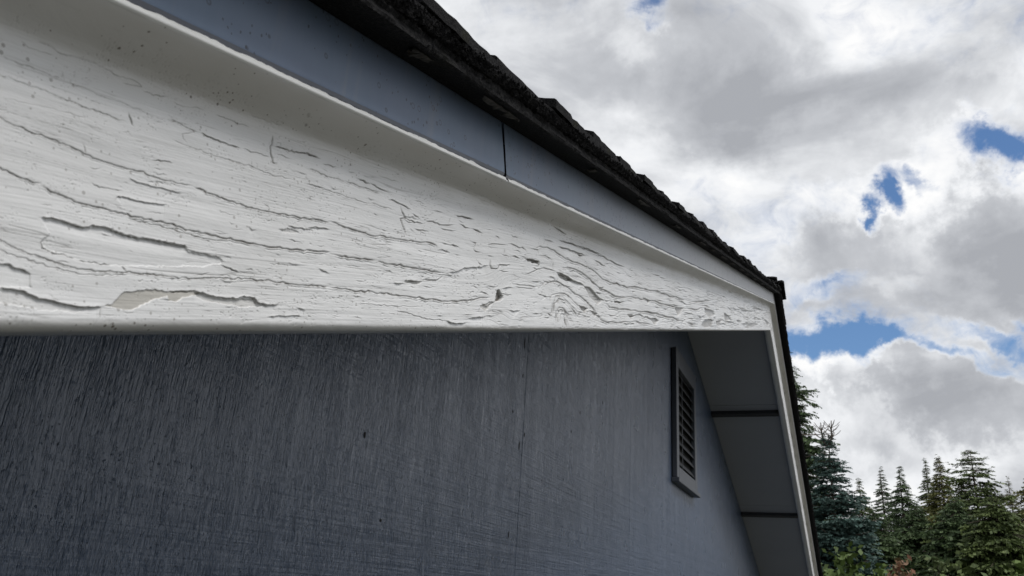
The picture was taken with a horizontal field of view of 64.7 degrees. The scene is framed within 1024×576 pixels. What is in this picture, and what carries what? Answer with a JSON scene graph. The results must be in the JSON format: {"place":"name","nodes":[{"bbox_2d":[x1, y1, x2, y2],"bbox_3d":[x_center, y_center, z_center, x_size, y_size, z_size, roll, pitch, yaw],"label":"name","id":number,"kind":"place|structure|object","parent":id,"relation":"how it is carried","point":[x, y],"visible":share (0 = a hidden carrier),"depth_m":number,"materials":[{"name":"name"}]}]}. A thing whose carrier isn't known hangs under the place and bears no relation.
{"place":"outdoors","nodes":[
{"label":"outdoors","id":0,"kind":"place"},
{"bbox_2d":[435,0,1023,524],"label":"sky","id":1,"kind":"structure","parent":0,"point":[866,157],"materials":[{"name":"white"}]},
{"bbox_3d":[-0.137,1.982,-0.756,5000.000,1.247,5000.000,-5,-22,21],"label":"ground","id":2,"kind":"structure","parent":0,"visible":0},
{"bbox_2d":[0,0,822,575],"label":"garage","id":3,"kind":"structure","parent":2,"relation":"on","point":[360,288],"depth_m":0.96,"materials":[{"name":"white paint"}]},
{"bbox_2d":[790,352,840,566],"bbox_3d":[8.281,6.714,24.088,5.117,11.014,5.756,-5,-22,21],"label":"fir tree","id":4,"kind":"object","parent":2,"relation":"on","point":[810,450],"visible":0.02,"depth_m":24.34,"materials":[{"name":"green plant"}]},
{"bbox_2d":[807,420,901,575],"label":"spruce tree","id":5,"kind":"object","parent":2,"relation":"on","point":[857,531],"visible":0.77,"depth_m":21.35,"materials":[{"name":"green plant"}]},
{"bbox_2d":[849,478,876,519],"bbox_3d":[14.385,11.875,32.868,4.544,8.271,4.045,4,-21,1],"label":"fir tree","id":6,"kind":"object","parent":2,"relation":"on","point":[862,512],"visible":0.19,"depth_m":34.02,"materials":[{"name":"green plant"}]},
{"bbox_2d":[821,541,912,575],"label":"maple tree","id":7,"kind":"object","parent":2,"relation":"on","point":[851,567],"visible":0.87,"depth_m":14.62,"materials":[{"name":"green plant"}]},
{"bbox_2d":[868,466,898,531],"bbox_3d":[18.025,13.308,37.998,4.726,9.714,5.115,-5,-22,21],"label":"fir tree","id":8,"kind":"object","parent":2,"relation":"on","point":[884,506],"visible":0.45,"depth_m":39.12,"materials":[{"name":"green plant"}]},
{"bbox_2d":[855,508,916,574],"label":"fir tree","id":9,"kind":"object","parent":2,"relation":"on","point":[889,548],"visible":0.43,"depth_m":29.27,"materials":[{"name":"green plant"}]},
{"bbox_2d":[884,554,914,575],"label":"photinia shrub","id":10,"kind":"object","parent":2,"relation":"on","point":[897,569],"visible":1,"depth_m":11.17,"materials":[{"name":"red plant"}]},
{"bbox_2d":[881,466,921,533],"bbox_3d":[17.748,12.571,35.683,5.661,9.407,5.206,-5,-22,21],"label":"fir tree","id":11,"kind":"object","parent":2,"relation":"on","point":[907,501],"visible":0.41,"depth_m":36.96,"materials":[{"name":"green plant"}]},
{"bbox_2d":[887,504,937,566],"bbox_3d":[15.509,11.751,30.506,7.206,6.968,7.471,-5,-22,21],"label":"fir tree","id":12,"kind":"object","parent":2,"relation":"on","point":[910,531],"visible":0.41,"depth_m":30.88,"materials":[{"name":"green plant"}]},
{"bbox_2d":[916,459,935,527],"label":"fir tree","id":13,"kind":"object","parent":2,"relation":"on","point":[922,497],"visible":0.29,"depth_m":40.33,"materials":[{"name":"green plant"}]},
{"bbox_2d":[924,555,954,575],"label":"hazel shrub","id":14,"kind":"object","parent":2,"relation":"on","point":[938,564],"visible":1,"depth_m":12.72,"materials":[{"name":"green plant"}]},
{"bbox_2d":[920,454,961,522],"bbox_3d":[18.385,11.742,33.649,5.609,9.589,6.572,-5,-22,21],"label":"fir tree","id":15,"kind":"object","parent":2,"relation":"on","point":[936,501],"visible":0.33,"depth_m":34.73,"materials":[{"name":"green plant"}]},
{"bbox_2d":[900,497,996,575],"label":"fir tree","id":16,"kind":"object","parent":2,"relation":"on","point":[946,531],"visible":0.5,"depth_m":26.94,"materials":[{"name":"green plant"}]},
{"bbox_2d":[911,450,1023,569],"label":"fir tree","id":17,"kind":"object","parent":2,"relation":"on","point":[961,489],"visible":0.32,"depth_m":28.98,"materials":[{"name":"green plant"}]},
{"bbox_2d":[940,559,1023,575],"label":"laurel shrub","id":18,"kind":"object","parent":2,"relation":"on","point":[1020,564],"visible":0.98,"depth_m":14.18,"materials":[{"name":"green plant"}]},
{"bbox_2d":[944,496,1023,575],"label":"fir tree","id":19,"kind":"object","parent":2,"relation":"on","point":[999,548],"visible":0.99,"depth_m":25.41,"materials":[{"name":"green plant"}]},
{"bbox_2d":[1001,476,1020,512],"bbox_3d":[22.603,12.960,35.570,3.677,9.225,3.877,3,-21,3],"label":"fir tree","id":20,"kind":"object","parent":2,"relation":"on","point":[1011,504],"visible":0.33,"depth_m":36.82,"materials":[{"name":"green plant"}]},
{"bbox_2d":[1007,482,1023,530],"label":"fir tree","id":21,"kind":"object","parent":2,"relation":"on","point":[1019,493],"visible":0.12,"depth_m":29.86,"materials":[{"name":"green plant"}]}
]}

